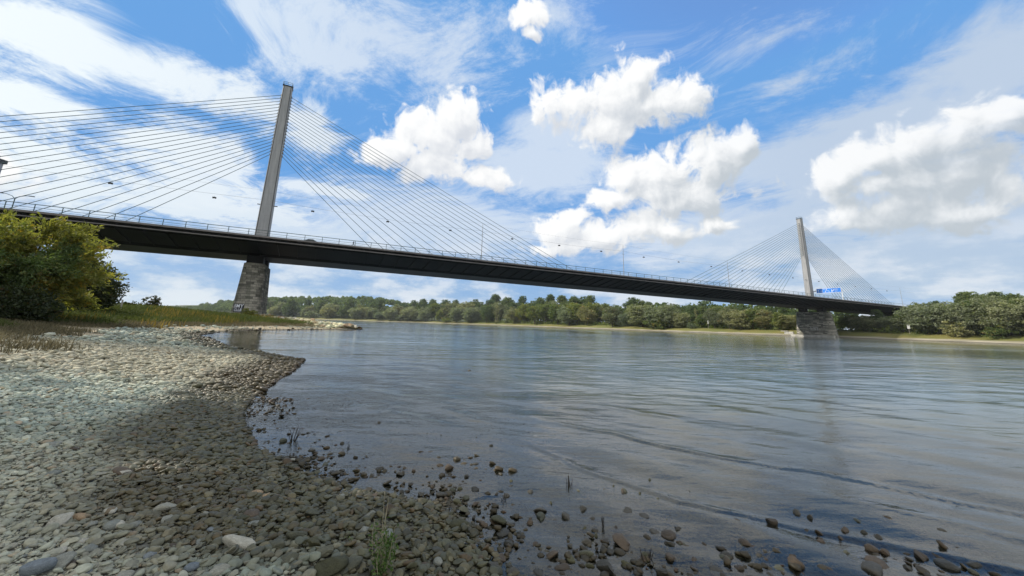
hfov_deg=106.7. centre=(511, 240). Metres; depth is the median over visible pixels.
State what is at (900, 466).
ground
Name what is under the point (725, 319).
willow tree
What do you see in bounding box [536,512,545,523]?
river stone
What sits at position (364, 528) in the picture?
river stone
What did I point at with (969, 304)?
broadleaf tree
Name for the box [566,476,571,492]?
dead twig
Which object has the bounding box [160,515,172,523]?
river stone
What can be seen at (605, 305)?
poplar tree
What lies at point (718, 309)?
broadleaf tree
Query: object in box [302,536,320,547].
river stone
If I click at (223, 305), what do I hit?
woods
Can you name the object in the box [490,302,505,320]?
willow tree
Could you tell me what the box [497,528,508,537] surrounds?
river stone
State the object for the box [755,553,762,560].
river stone
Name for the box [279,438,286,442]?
river stone
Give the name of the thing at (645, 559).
river stone
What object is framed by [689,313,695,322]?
poplar tree
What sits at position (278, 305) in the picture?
willow tree
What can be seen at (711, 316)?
willow tree
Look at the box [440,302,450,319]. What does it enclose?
willow tree
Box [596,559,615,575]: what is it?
river stone
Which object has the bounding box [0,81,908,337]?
cable stayed bridge
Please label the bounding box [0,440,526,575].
gravel
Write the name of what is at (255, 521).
river stone
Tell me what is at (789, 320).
willow tree
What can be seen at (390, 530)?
river stone
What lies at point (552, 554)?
river stone
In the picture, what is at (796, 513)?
river stone
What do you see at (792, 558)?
river stone
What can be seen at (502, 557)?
river stone
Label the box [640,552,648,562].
river stone
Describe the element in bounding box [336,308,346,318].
broadleaf tree
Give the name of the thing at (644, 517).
river stone
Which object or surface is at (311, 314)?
shrub
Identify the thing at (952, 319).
willow tree
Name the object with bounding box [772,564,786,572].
river stone
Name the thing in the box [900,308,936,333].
willow tree
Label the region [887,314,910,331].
broadleaf tree
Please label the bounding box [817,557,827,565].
river stone
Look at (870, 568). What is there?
river stone
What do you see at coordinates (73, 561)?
river stone
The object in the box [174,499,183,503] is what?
river stone
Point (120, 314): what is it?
grass
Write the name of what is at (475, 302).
poplar tree
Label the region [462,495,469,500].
river stone
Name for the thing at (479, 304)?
poplar tree
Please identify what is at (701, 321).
broadleaf tree
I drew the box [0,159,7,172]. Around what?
tower
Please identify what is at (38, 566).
river stone
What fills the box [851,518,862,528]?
river stone
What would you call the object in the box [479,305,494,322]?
broadleaf tree
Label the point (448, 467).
river stone
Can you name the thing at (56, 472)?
river stone
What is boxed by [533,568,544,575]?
river stone
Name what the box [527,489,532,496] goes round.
river stone
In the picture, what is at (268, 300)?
poplar tree
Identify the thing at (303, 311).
willow tree
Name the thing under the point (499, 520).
river stone
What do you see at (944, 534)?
river stone
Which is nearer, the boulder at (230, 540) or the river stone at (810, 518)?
the boulder at (230, 540)
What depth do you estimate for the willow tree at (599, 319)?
478.98 m
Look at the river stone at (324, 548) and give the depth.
2.69 m
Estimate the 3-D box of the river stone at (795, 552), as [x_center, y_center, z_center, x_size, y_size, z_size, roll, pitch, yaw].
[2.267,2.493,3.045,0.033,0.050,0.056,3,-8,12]
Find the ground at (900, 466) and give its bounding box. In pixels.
[0,324,1023,575]
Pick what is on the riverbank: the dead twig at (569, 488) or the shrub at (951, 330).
the shrub at (951, 330)
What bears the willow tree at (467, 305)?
on the riverbank
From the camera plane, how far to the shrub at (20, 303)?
28.17 m
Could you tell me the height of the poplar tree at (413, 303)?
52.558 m
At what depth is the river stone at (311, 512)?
3.26 m
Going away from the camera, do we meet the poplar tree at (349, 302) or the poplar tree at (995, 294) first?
the poplar tree at (995, 294)
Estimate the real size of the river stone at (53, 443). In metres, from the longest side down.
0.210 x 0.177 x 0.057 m
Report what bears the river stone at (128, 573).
on the ground at (900, 466)
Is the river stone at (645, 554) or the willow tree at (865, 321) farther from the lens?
the willow tree at (865, 321)
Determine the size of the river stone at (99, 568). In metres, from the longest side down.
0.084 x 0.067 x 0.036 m
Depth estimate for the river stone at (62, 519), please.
2.87 m
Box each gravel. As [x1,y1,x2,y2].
[0,333,305,395]
[0,370,292,465]
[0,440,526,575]
[41,326,263,351]
[142,324,348,333]
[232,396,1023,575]
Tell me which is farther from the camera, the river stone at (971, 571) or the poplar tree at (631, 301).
the poplar tree at (631, 301)
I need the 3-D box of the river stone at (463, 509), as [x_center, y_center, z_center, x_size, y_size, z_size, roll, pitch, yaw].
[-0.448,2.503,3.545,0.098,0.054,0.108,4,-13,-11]
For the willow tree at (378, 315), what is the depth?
915.31 m
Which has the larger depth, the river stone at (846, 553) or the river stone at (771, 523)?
the river stone at (771, 523)
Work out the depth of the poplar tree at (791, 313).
287.81 m
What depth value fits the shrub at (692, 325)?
319.26 m
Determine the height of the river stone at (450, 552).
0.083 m
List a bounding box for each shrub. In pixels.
[0,281,72,323]
[114,301,138,304]
[139,295,161,305]
[240,308,257,314]
[304,310,317,317]
[395,314,403,320]
[442,317,451,322]
[642,317,670,328]
[687,322,697,328]
[939,320,975,336]
[979,324,1019,338]
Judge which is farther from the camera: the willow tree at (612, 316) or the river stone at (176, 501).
the willow tree at (612, 316)
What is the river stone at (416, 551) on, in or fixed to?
on the gravel at (261, 550)
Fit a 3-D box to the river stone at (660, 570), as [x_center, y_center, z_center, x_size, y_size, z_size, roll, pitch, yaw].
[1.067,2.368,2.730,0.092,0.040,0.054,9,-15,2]
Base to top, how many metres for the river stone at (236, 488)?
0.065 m
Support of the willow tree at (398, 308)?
on the riverbank
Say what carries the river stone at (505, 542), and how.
on the river at (966, 393)
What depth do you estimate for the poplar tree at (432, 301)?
927.89 m
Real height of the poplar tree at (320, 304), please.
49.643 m
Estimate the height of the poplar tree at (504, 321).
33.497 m
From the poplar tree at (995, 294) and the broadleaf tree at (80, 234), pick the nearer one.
the broadleaf tree at (80, 234)
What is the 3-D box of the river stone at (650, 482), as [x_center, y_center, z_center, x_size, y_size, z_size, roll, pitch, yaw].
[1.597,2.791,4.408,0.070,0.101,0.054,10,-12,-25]
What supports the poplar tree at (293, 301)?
on the riverbank
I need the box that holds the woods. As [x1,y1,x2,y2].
[176,295,858,328]
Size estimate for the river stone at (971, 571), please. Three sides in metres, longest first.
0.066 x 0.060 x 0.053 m
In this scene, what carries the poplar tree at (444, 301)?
on the riverbank
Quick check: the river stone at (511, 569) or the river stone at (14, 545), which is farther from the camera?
the river stone at (511, 569)
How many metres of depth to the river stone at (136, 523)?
2.92 m
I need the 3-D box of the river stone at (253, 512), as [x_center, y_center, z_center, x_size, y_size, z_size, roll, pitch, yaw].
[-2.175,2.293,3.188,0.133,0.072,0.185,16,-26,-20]
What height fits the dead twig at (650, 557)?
0.139 m
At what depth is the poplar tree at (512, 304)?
718.66 m
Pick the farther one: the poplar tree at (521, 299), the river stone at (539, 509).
the poplar tree at (521, 299)
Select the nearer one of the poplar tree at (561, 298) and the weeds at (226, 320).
the weeds at (226, 320)
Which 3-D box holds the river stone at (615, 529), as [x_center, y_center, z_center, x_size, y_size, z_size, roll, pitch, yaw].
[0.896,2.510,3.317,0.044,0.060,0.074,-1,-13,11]
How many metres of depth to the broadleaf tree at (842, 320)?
235.76 m
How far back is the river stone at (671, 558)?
2.88 m
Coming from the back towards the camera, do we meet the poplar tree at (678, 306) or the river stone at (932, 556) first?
the poplar tree at (678, 306)
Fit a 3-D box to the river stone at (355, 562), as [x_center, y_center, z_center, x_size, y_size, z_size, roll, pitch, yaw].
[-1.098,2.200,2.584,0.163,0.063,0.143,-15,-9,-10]
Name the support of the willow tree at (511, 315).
on the riverbank
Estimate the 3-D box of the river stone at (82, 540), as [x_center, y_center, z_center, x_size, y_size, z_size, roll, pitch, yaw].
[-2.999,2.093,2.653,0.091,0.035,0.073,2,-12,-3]
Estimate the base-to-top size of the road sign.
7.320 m
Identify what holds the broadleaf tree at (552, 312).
on the riverbank
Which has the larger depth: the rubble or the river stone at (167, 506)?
the rubble
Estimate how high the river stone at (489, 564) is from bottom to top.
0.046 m
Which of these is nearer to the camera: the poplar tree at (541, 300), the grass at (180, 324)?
the grass at (180, 324)
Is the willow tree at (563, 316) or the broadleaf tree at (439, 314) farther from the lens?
the broadleaf tree at (439, 314)
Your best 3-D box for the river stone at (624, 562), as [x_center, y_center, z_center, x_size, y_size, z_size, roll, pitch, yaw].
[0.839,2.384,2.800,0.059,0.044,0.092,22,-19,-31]
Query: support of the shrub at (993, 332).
on the riverbank
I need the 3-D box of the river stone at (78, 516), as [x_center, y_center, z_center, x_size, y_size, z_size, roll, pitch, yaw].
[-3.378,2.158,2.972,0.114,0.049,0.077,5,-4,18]
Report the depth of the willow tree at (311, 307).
1011.22 m
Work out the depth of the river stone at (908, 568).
2.86 m
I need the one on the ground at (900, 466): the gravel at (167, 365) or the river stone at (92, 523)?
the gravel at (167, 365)
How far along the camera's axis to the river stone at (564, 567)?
2.72 m
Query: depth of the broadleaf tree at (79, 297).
44.28 m
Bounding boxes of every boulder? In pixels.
[222,534,255,550]
[313,555,348,575]
[612,533,629,551]
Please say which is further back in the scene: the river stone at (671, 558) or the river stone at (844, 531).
the river stone at (844, 531)
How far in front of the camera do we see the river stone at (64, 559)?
2.38 m
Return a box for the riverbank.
[173,305,1023,343]
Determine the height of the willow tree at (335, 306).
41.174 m
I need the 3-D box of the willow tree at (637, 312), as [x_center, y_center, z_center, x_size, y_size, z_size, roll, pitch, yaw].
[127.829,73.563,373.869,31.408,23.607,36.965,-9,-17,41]
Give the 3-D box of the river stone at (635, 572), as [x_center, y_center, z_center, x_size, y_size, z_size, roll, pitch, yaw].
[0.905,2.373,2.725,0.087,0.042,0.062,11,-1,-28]
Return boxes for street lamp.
[0,192,34,207]
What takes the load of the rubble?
on the ground at (900, 466)
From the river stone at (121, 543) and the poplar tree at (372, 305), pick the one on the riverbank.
the poplar tree at (372, 305)
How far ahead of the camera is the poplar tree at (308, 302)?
1065.49 m
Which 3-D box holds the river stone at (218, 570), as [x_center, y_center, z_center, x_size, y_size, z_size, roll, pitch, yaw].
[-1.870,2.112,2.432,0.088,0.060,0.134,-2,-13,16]
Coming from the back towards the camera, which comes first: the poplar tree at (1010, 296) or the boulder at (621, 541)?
the poplar tree at (1010, 296)
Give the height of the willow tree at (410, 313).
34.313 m
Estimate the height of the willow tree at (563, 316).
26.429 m
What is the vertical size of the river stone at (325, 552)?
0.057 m
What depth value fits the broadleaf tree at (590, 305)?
475.68 m
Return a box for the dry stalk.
[379,494,388,571]
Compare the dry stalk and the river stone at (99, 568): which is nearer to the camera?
the river stone at (99, 568)
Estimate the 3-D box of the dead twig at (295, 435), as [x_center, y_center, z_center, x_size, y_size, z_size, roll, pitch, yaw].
[-3.070,2.785,5.450,0.145,0.252,0.232,2,-12,0]
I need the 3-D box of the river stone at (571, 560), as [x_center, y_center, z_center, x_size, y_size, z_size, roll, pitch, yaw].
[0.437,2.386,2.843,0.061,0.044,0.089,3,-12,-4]
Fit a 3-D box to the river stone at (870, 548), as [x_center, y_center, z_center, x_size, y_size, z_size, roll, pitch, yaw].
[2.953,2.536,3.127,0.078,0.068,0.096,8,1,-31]
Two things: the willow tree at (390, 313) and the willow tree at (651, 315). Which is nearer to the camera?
the willow tree at (651, 315)
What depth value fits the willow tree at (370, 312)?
958.43 m
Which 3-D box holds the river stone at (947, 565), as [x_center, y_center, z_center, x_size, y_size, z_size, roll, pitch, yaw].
[3.336,2.495,2.921,0.109,0.069,0.146,1,-17,-14]
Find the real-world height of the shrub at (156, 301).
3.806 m
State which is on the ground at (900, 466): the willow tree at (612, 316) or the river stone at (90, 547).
the river stone at (90, 547)
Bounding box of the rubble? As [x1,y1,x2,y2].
[255,313,362,328]
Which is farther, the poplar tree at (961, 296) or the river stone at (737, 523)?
the poplar tree at (961, 296)
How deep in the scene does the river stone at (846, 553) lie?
3.01 m
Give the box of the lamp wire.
[2,155,894,290]
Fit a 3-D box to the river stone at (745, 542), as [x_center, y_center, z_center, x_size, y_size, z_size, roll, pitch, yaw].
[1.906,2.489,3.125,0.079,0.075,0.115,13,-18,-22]
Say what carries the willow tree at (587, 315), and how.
on the riverbank
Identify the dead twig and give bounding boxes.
[288,427,301,442]
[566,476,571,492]
[601,516,603,529]
[640,548,653,562]
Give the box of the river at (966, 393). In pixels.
[202,319,1023,548]
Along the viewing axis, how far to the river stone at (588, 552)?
2.89 m
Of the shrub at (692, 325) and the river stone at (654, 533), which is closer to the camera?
the river stone at (654, 533)
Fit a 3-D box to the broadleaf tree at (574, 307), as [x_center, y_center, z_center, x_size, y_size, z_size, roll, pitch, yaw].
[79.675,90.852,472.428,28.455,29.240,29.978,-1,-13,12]
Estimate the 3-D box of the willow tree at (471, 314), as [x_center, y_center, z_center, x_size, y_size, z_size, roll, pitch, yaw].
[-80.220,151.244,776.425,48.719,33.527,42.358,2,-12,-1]
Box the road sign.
[813,287,843,299]
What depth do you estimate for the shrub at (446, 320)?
816.67 m
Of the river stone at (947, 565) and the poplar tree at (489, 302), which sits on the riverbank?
the poplar tree at (489, 302)
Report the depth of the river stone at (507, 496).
3.85 m
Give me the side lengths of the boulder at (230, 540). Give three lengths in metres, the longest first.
0.243 x 0.126 x 0.077 m
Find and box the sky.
[0,0,1023,329]
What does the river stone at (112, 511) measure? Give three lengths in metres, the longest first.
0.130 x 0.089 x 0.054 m
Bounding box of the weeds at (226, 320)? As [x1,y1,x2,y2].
[198,314,246,324]
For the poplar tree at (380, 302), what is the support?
on the riverbank
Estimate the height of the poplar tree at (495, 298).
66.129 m
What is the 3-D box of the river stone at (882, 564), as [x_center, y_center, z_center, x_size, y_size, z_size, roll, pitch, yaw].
[2.775,2.465,2.902,0.128,0.074,0.156,13,-12,-17]
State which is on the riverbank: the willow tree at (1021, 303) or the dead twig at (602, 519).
the willow tree at (1021, 303)
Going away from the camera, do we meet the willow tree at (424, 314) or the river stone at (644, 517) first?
the river stone at (644, 517)
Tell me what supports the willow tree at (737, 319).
on the riverbank
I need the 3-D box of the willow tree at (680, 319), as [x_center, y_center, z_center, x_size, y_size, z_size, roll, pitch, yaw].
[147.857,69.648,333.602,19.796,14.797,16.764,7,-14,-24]
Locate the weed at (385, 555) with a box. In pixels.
[363,517,398,575]
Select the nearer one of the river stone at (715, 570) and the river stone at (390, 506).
the river stone at (715, 570)
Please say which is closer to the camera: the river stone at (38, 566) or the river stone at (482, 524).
the river stone at (38, 566)
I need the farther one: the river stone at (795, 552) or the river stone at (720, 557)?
the river stone at (795, 552)
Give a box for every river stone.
[2,542,17,549]
[18,557,57,575]
[38,551,76,575]
[44,441,63,448]
[45,470,61,474]
[45,512,73,527]
[57,546,67,554]
[64,559,77,568]
[72,513,85,520]
[76,537,88,543]
[82,543,97,551]
[84,521,97,527]
[94,472,105,475]
[96,562,113,570]
[102,519,120,530]
[103,507,117,514]
[112,466,132,475]
[116,570,134,575]
[118,538,129,546]
[130,520,141,526]
[143,551,156,558]
[152,502,176,510]
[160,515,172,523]
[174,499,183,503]
[183,562,199,571]
[209,564,230,575]
[229,487,244,496]
[236,514,250,519]
[244,508,259,516]
[248,520,258,527]
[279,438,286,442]
[280,552,298,571]
[286,531,307,539]
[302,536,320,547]
[304,508,319,515]
[316,545,333,557]
[319,549,332,559]
[347,556,362,570]
[358,526,368,531]
[384,503,394,512]
[384,528,392,535]
[411,546,420,556]
[433,557,442,566]
[435,491,443,496]
[445,464,453,471]
[446,548,455,562]
[449,518,467,527]
[453,498,461,504]
[459,506,468,511]
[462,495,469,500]
[471,486,478,492]
[479,520,487,527]
[486,562,498,566]
[491,515,506,524]
[493,553,505,561]
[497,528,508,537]
[502,493,509,499]
[503,540,513,546]
[508,567,519,575]
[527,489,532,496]
[533,507,546,513]
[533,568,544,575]
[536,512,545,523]
[547,550,557,560]
[554,563,569,573]
[562,512,569,523]
[567,555,575,564]
[579,505,587,514]
[579,550,593,556]
[581,538,591,545]
[585,563,594,569]
[588,516,595,523]
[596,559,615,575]
[606,548,614,554]
[612,525,617,532]
[619,488,628,498]
[620,507,631,518]
[621,560,632,569]
[633,568,643,575]
[639,513,648,524]
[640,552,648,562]
[640,555,650,561]
[647,478,652,485]
[648,528,659,538]
[655,568,666,572]
[657,571,667,575]
[661,529,673,541]
[662,529,676,541]
[663,541,675,549]
[665,553,677,563]
[689,557,696,563]
[700,542,706,549]
[709,565,723,575]
[718,554,730,562]
[732,518,742,528]
[733,565,744,574]
[737,538,750,550]
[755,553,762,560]
[765,518,777,528]
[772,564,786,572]
[785,555,804,570]
[792,509,800,518]
[793,548,798,555]
[807,514,813,523]
[816,539,825,547]
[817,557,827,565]
[825,566,837,575]
[838,536,843,543]
[840,526,850,537]
[842,550,852,558]
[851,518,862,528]
[859,530,868,538]
[860,560,882,575]
[864,543,879,553]
[864,555,889,572]
[873,534,882,541]
[880,548,889,557]
[902,564,912,573]
[913,549,928,563]
[930,552,943,560]
[933,558,960,572]
[936,528,954,540]
[962,561,984,572]
[967,568,980,575]
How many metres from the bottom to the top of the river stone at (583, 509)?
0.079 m
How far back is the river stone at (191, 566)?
2.45 m
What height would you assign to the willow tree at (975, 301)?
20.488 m
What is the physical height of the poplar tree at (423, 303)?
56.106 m
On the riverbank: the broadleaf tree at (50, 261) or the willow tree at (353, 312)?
the willow tree at (353, 312)
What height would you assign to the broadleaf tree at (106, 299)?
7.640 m
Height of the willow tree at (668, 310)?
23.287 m
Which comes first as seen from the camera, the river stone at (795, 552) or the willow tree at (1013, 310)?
the river stone at (795, 552)
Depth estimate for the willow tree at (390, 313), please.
908.40 m
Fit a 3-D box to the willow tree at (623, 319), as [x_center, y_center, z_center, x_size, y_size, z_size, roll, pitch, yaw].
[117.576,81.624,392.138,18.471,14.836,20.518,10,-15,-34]
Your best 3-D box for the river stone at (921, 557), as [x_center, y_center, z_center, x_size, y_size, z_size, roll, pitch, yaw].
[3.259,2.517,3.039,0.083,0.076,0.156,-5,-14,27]
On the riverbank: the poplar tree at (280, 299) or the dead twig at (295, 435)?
the poplar tree at (280, 299)
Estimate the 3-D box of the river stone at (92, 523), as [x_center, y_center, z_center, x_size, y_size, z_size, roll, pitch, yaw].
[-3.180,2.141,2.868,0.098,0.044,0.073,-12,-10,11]
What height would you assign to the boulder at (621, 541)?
0.089 m
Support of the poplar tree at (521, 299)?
on the riverbank
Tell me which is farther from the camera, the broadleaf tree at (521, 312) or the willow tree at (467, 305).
the willow tree at (467, 305)
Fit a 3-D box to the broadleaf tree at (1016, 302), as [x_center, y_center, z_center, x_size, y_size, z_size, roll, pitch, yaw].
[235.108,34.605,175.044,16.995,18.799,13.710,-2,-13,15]
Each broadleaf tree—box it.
[0,209,127,313]
[0,221,92,290]
[58,286,96,309]
[67,259,131,310]
[281,303,295,316]
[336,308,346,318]
[429,303,441,320]
[436,310,443,319]
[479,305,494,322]
[514,302,528,320]
[525,305,544,323]
[547,304,562,324]
[566,302,584,324]
[585,302,599,320]
[635,299,645,305]
[695,314,706,327]
[710,306,724,313]
[742,309,760,328]
[770,311,786,329]
[836,314,856,329]
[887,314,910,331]
[960,301,989,334]
[1007,295,1023,326]
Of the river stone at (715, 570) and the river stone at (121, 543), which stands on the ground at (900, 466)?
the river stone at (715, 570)
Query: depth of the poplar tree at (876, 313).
223.99 m
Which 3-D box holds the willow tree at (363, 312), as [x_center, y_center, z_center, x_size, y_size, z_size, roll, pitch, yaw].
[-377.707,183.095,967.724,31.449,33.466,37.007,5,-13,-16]
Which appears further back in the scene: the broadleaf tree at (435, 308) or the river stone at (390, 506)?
the broadleaf tree at (435, 308)
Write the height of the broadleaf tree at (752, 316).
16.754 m
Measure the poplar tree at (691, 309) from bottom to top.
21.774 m
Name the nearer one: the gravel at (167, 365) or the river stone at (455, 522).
the river stone at (455, 522)
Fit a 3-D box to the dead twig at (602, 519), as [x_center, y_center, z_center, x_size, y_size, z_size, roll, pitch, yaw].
[0.792,2.491,3.321,0.020,0.161,0.030,-7,-15,36]
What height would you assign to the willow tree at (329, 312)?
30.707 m
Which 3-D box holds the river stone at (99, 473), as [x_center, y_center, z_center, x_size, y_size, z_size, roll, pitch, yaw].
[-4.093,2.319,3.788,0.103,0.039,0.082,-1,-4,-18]
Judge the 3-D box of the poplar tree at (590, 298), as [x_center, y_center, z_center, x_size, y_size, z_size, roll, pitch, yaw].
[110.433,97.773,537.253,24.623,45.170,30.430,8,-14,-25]
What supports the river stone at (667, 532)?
on the ground at (900, 466)
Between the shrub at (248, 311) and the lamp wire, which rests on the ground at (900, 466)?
the shrub at (248, 311)
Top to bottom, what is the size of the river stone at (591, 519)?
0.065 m
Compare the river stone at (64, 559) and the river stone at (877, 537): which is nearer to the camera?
the river stone at (64, 559)
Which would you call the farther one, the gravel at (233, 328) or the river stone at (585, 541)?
the gravel at (233, 328)
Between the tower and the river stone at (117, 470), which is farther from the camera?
the tower
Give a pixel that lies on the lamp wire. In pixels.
(402, 221)
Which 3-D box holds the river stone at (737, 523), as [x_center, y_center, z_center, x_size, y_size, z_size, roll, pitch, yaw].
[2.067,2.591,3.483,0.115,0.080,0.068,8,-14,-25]
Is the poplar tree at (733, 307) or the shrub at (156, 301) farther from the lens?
the poplar tree at (733, 307)
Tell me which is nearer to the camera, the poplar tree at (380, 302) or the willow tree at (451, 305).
the willow tree at (451, 305)
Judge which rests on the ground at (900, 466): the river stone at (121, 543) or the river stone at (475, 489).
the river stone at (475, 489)
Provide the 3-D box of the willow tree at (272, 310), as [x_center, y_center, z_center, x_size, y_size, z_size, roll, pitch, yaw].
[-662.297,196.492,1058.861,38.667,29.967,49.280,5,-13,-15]
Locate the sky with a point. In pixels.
(703, 130)
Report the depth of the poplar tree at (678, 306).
395.15 m
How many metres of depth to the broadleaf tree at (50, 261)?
30.37 m
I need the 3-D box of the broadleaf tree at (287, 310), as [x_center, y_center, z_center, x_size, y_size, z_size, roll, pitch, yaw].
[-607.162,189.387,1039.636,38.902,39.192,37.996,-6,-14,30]
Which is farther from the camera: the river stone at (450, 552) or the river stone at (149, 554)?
the river stone at (450, 552)
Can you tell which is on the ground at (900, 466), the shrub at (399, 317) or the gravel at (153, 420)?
the gravel at (153, 420)
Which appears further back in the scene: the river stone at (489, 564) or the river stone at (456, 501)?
the river stone at (456, 501)
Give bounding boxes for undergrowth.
[468,319,1023,334]
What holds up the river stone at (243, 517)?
on the gravel at (261, 550)
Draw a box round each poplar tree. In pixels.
[266,298,273,312]
[274,297,286,315]
[283,299,297,316]
[303,299,312,306]
[315,300,325,316]
[344,298,355,307]
[368,301,376,308]
[375,299,385,318]
[408,300,417,308]
[415,298,427,309]
[426,299,438,320]
[438,299,449,318]
[469,299,478,306]
[475,302,486,319]
[482,299,496,320]
[490,294,500,305]
[493,306,500,323]
[500,297,515,312]
[503,304,509,322]
[506,302,516,320]
[516,296,527,307]
[535,297,545,319]
[535,301,551,321]
[543,294,554,318]
[556,295,568,304]
[564,295,580,305]
[582,295,596,321]
[599,303,610,314]
[621,297,637,310]
[672,304,684,311]
[685,305,700,315]
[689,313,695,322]
[698,306,707,319]
[727,305,739,309]
[766,308,775,314]
[784,311,795,315]
[868,309,885,330]
[951,291,983,303]
[983,290,1003,300]
[1000,293,1022,302]
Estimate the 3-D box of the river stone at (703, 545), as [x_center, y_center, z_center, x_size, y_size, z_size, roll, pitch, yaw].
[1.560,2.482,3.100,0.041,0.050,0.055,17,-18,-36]
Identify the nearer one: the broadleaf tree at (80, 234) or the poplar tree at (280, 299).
the broadleaf tree at (80, 234)
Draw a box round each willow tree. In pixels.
[266,306,278,315]
[275,301,285,315]
[299,309,307,316]
[305,305,314,316]
[319,306,336,317]
[322,303,340,317]
[347,308,363,318]
[357,306,368,317]
[367,307,381,318]
[373,311,383,319]
[382,308,397,319]
[390,304,404,314]
[401,307,418,320]
[417,307,433,320]
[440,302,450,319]
[444,302,457,318]
[447,307,465,321]
[456,301,475,321]
[461,307,480,321]
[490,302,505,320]
[502,306,521,322]
[544,300,557,320]
[556,305,579,324]
[575,306,596,324]
[594,305,604,322]
[600,306,622,326]
[617,313,632,325]
[626,304,651,326]
[640,305,673,327]
[655,304,681,327]
[670,312,690,327]
[701,308,724,327]
[716,306,737,328]
[723,309,753,329]
[752,309,772,329]
[773,313,796,329]
[846,315,879,330]
[876,316,907,330]
[893,301,972,333]
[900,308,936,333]
[923,302,948,329]
[936,303,986,333]
[950,294,1020,331]
[965,298,1023,335]
[1007,296,1023,326]
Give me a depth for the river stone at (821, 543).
3.18 m
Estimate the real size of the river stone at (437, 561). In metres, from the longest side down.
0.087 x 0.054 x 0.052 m
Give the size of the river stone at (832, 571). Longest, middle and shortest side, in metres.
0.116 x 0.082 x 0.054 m
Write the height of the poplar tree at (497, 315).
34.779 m
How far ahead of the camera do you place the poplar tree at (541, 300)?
644.92 m
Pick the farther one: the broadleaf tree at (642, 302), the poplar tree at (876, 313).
the broadleaf tree at (642, 302)
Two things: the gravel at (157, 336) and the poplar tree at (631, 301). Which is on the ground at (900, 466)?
the gravel at (157, 336)
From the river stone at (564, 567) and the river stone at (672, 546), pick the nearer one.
the river stone at (564, 567)
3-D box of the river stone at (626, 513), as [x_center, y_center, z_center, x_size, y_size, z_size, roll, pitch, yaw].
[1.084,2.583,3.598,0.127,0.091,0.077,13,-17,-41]
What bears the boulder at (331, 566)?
on the gravel at (261, 550)
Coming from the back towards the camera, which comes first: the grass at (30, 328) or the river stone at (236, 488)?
the grass at (30, 328)
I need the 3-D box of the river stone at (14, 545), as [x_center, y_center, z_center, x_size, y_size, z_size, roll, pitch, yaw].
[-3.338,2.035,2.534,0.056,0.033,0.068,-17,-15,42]
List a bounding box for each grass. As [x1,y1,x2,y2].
[0,317,156,355]
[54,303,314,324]
[94,317,332,329]
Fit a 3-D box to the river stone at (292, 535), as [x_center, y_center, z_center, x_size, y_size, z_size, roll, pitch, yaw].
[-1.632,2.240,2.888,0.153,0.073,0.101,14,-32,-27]
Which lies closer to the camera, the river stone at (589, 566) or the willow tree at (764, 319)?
the river stone at (589, 566)
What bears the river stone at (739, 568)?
on the ground at (900, 466)
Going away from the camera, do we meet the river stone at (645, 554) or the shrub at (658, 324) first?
the river stone at (645, 554)
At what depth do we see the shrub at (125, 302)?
60.94 m
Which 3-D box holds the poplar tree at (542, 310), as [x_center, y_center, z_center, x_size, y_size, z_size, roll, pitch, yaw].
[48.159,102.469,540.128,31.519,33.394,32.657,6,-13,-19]
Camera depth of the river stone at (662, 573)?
2.70 m
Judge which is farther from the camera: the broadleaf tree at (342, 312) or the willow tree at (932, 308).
the broadleaf tree at (342, 312)
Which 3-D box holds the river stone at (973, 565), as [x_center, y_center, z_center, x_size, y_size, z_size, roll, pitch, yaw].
[3.549,2.504,2.933,0.112,0.072,0.084,-11,-12,39]
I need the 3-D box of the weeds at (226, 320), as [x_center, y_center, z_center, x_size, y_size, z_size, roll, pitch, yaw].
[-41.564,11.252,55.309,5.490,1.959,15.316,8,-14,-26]
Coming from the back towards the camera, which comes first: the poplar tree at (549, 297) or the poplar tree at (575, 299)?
the poplar tree at (549, 297)
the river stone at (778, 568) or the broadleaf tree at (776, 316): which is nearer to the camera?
the river stone at (778, 568)
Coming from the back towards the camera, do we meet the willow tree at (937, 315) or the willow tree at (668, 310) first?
the willow tree at (668, 310)
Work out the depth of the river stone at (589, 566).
2.76 m
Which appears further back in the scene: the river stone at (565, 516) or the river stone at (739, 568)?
the river stone at (565, 516)
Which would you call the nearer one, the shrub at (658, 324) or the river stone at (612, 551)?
the river stone at (612, 551)
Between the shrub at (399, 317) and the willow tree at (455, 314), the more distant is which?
the shrub at (399, 317)
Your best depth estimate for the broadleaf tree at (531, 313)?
554.83 m
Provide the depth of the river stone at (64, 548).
2.53 m
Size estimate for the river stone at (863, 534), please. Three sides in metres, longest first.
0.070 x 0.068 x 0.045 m

